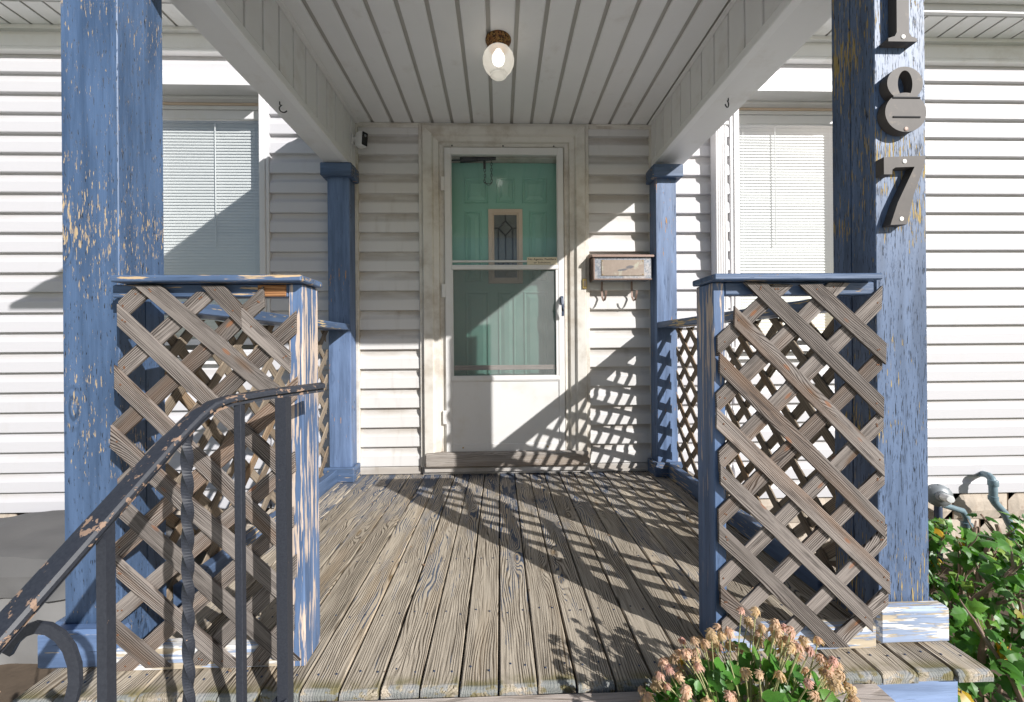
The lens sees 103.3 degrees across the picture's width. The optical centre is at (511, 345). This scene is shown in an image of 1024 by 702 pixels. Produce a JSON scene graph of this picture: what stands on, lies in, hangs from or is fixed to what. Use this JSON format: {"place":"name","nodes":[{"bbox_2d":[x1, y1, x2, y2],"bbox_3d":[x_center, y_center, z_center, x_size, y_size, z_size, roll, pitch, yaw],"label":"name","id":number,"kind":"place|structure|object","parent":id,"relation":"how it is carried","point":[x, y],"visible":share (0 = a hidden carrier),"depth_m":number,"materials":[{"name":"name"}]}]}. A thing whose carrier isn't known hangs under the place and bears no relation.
{"place":"outdoors","nodes":[
{"label":"outdoors","id":0,"kind":"place"},
{"label":"ground","id":1,"kind":"structure","parent":0,"visible":0},
{"bbox_2d":[12,470,993,701],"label":"porch deck","id":2,"kind":"structure","parent":1,"relation":"on","point":[460,613],"depth_m":1.35,"materials":[{"name":"wood"}]},
{"bbox_2d":[38,0,166,668],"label":"porch post","id":3,"kind":"object","parent":2,"relation":"on","point":[112,137],"visible":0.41,"depth_m":1.12,"materials":[{"name":"blue paint"}]},
{"bbox_2d":[110,275,321,671],"bbox_3d":[-0.800,0.337,1.099,0.519,1.037,0.129,0,0,-2],"label":"lattice railing","id":4,"kind":"object","parent":2,"relation":"on","point":[158,648],"visible":0.7,"depth_m":1.06,"materials":[{"name":"brown wood"}]},
{"bbox_2d":[164,302,349,607],"bbox_3d":[-1.077,0.360,1.915,0.142,0.996,1.307,0,0,-2],"label":"lattice railing","id":5,"kind":"object","parent":2,"relation":"on","point":[217,559],"visible":0.31,"depth_m":1.56,"materials":[{"name":"wood"}]},
{"bbox_2d":[320,162,360,482],"bbox_3d":[-1.096,-0.145,2.605,0.196,2.008,0.152,0,0,-2],"label":"porch post","id":6,"kind":"object","parent":2,"relation":"on","point":[341,179],"visible":0.91,"depth_m":2.57,"materials":[{"name":"blue paint"}]},
{"bbox_2d":[228,479,753,672],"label":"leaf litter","id":7,"kind":"object","parent":2,"relation":"on","point":[678,617],"visible":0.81,"depth_m":1.41,"materials":[{"name":"brown plant"}]},
{"bbox_2d":[646,164,682,476],"bbox_3d":[1.006,-0.162,2.667,0.200,2.008,0.152,0,0,-2],"label":"porch post","id":8,"kind":"object","parent":2,"relation":"on","point":[662,180],"visible":0.9,"depth_m":2.63,"materials":[{"name":"blue paint"}]},
{"bbox_2d":[657,299,835,591],"bbox_3d":[1.032,0.343,1.975,0.137,0.996,1.309,0,0,-2],"label":"lattice railing","id":9,"kind":"object","parent":2,"relation":"on","point":[745,522],"visible":0.46,"depth_m":1.72,"materials":[{"name":"wood"}]},
{"bbox_2d":[693,273,890,652],"bbox_3d":[0.787,0.324,1.146,0.495,1.037,0.129,0,0,-2],"label":"lattice railing","id":10,"kind":"object","parent":2,"relation":"on","point":[719,603],"visible":0.96,"depth_m":1.10,"materials":[{"name":"wood"}]},
{"bbox_2d":[831,0,948,642],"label":"porch post","id":11,"kind":"object","parent":2,"relation":"on","point":[864,64],"visible":0.69,"depth_m":1.18,"materials":[{"name":"blue paint"}]},
{"bbox_2d":[880,0,916,47],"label":"house number","id":12,"kind":"object","parent":11,"relation":"attached to","point":[899,36],"visible":1,"depth_m":1.16,"materials":[{"name":"grey metal"}]},
{"bbox_2d":[876,156,925,226],"bbox_3d":[1.120,-0.444,1.167,0.123,0.198,0.028,0,0,-2],"label":"house number","id":13,"kind":"object","parent":11,"relation":"attached to","point":[899,208],"visible":1,"depth_m":1.16,"materials":[{"name":"grey metal"}]},
{"bbox_2d":[877,67,925,135],"bbox_3d":[1.122,-0.703,1.167,0.121,0.186,0.028,0,0,-2],"label":"house number","id":14,"kind":"object","parent":11,"relation":"attached to","point":[901,114],"visible":1,"depth_m":1.16,"materials":[{"name":"grey metal"}]},
{"bbox_2d":[0,0,1023,560],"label":"house","id":15,"kind":"structure","parent":1,"relation":"on","point":[482,346],"depth_m":2.71,"materials":[{"name":"plastic"}]},
{"bbox_2d":[163,121,259,338],"bbox_3d":[-2.084,-0.807,2.795,0.874,1.537,0.040,0,0,-2],"label":"window blind","id":16,"kind":"object","parent":15,"relation":"attached to","point":[211,195],"depth_m":2.80,"materials":[{"name":"white plastic"}]},
{"bbox_2d":[162,70,272,363],"bbox_3d":[-2.083,-0.842,2.731,0.990,1.927,0.338,0,0,-2],"label":"window","id":17,"kind":"structure","parent":15,"relation":"in","point":[188,95],"depth_m":2.66,"materials":[{"name":"white plastic"}]},
{"bbox_2d":[169,0,831,167],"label":"porch roof","id":18,"kind":"structure","parent":15,"relation":"attached to","point":[674,74],"depth_m":2.00,"materials":[{"name":"white wood"}]},
{"bbox_2d":[351,131,367,148],"bbox_3d":[-0.986,-1.320,2.607,0.135,0.104,0.054,0,0,32],"label":"security camera","id":19,"kind":"object","parent":18,"relation":"attached to","point":[359,140],"visible":1,"depth_m":2.58,"materials":[{"name":"white plastic"}]},
{"bbox_2d":[483,30,513,80],"bbox_3d":[-0.066,-1.395,1.964,0.152,0.176,0.152,0,0,-2],"label":"porch light","id":20,"kind":"object","parent":18,"relation":"attached to","point":[498,60],"visible":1,"depth_m":1.92,"materials":[{"name":"white glass"}]},
{"bbox_2d":[441,147,564,451],"bbox_3d":[-0.057,-0.310,2.726,0.814,2.020,0.116,0,0,1],"label":"storm door","id":21,"kind":"structure","parent":15,"relation":"in","point":[483,412],"depth_m":2.70,"materials":[{"name":"white metal"}]},
{"bbox_2d":[527,257,556,264],"bbox_3d":[0.201,-0.567,2.704,0.201,0.050,0.003,0,0,-2],"label":"notice sticker","id":22,"kind":"object","parent":21,"relation":"attached to","point":[541,260],"visible":1,"depth_m":2.70,"materials":[{"name":"beige paper"}]},
{"bbox_2d":[452,163,556,375],"bbox_3d":[-0.050,-0.256,2.835,0.870,2.032,0.059,0,0,-2],"label":"entry door","id":23,"kind":"structure","parent":15,"relation":"in","point":[502,317],"depth_m":2.82,"materials":[{"name":"green wood"}]},
{"bbox_2d":[582,279,586,288],"bbox_3d":[0.480,-0.411,2.679,0.029,0.067,0.014,0,0,-2],"label":"doorbell","id":24,"kind":"object","parent":15,"relation":"attached to","point":[584,283],"visible":1,"depth_m":2.67,"materials":[{"name":"gold metal"}]},
{"bbox_2d":[589,254,653,300],"bbox_3d":[0.717,-0.457,2.673,0.401,0.326,0.126,0,0,-2],"label":"mailbox","id":25,"kind":"object","parent":15,"relation":"attached to","point":[631,268],"visible":1,"depth_m":2.62,"materials":[{"name":"metal"}]},
{"bbox_2d":[710,121,729,441],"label":"corner trim","id":26,"kind":"structure","parent":15,"relation":"attached to","point":[719,212],"depth_m":2.68,"materials":[{"name":"white wood"}]},
{"bbox_2d":[727,77,831,359],"bbox_3d":[1.971,-0.874,2.850,0.998,1.927,0.338,0,0,-2],"label":"window","id":27,"kind":"structure","parent":15,"relation":"in","point":[780,101],"depth_m":2.75,"materials":[{"name":"white plastic"}]},
{"bbox_2d":[739,125,833,334],"bbox_3d":[1.970,-0.839,2.914,0.882,1.537,0.040,0,0,-2],"label":"window blind","id":28,"kind":"object","parent":15,"relation":"attached to","point":[786,202],"depth_m":2.92,"materials":[{"name":"white plastic"}]},
{"bbox_2d":[977,471,1016,540],"bbox_3d":[3.271,1.171,2.760,0.161,0.625,0.168,0,0,-2],"label":"vent pipe","id":29,"kind":"object","parent":15,"relation":"attached to","point":[993,486],"visible":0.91,"depth_m":2.70,"materials":[{"name":"grey metal"}]},
{"bbox_2d":[0,558,1023,701],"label":"flower bed","id":30,"kind":"object","parent":1,"relation":"on","point":[17,680],"depth_m":1.87,"materials":[{"name":"soil"}]},
{"bbox_2d":[0,510,206,664],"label":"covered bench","id":31,"kind":"object","parent":30,"relation":"on","point":[31,543],"visible":0.17,"depth_m":1.97,"materials":[{"name":"grey fabric"}]},
{"bbox_2d":[928,484,972,566],"bbox_3d":[2.905,1.201,2.702,0.338,0.572,0.154,0,0,-26],"label":"gas regulator","id":32,"kind":"object","parent":30,"relation":"on","point":[940,497],"visible":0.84,"depth_m":2.68,"materials":[{"name":"grey metal"}]},
{"bbox_2d":[928,511,1023,701],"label":"shrub","id":33,"kind":"object","parent":30,"relation":"on","point":[995,560],"visible":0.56,"depth_m":1.65,"materials":[{"name":"green plant"}]},
{"bbox_2d":[340,684,894,701],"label":"front step","id":34,"kind":"object","parent":1,"relation":"on","point":[870,693],"visible":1,"depth_m":0.99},
{"bbox_2d":[0,382,324,701],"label":"iron handrail","id":35,"kind":"object","parent":34,"relation":"on","point":[24,605],"visible":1,"depth_m":0.77,"materials":[{"name":"black metal"}]},
{"bbox_2d":[638,606,860,701],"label":"chrysanthemum plant","id":36,"kind":"object","parent":34,"relation":"on","point":[721,680],"visible":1,"depth_m":0.87,"materials":[{"name":"green plant"}]}
]}

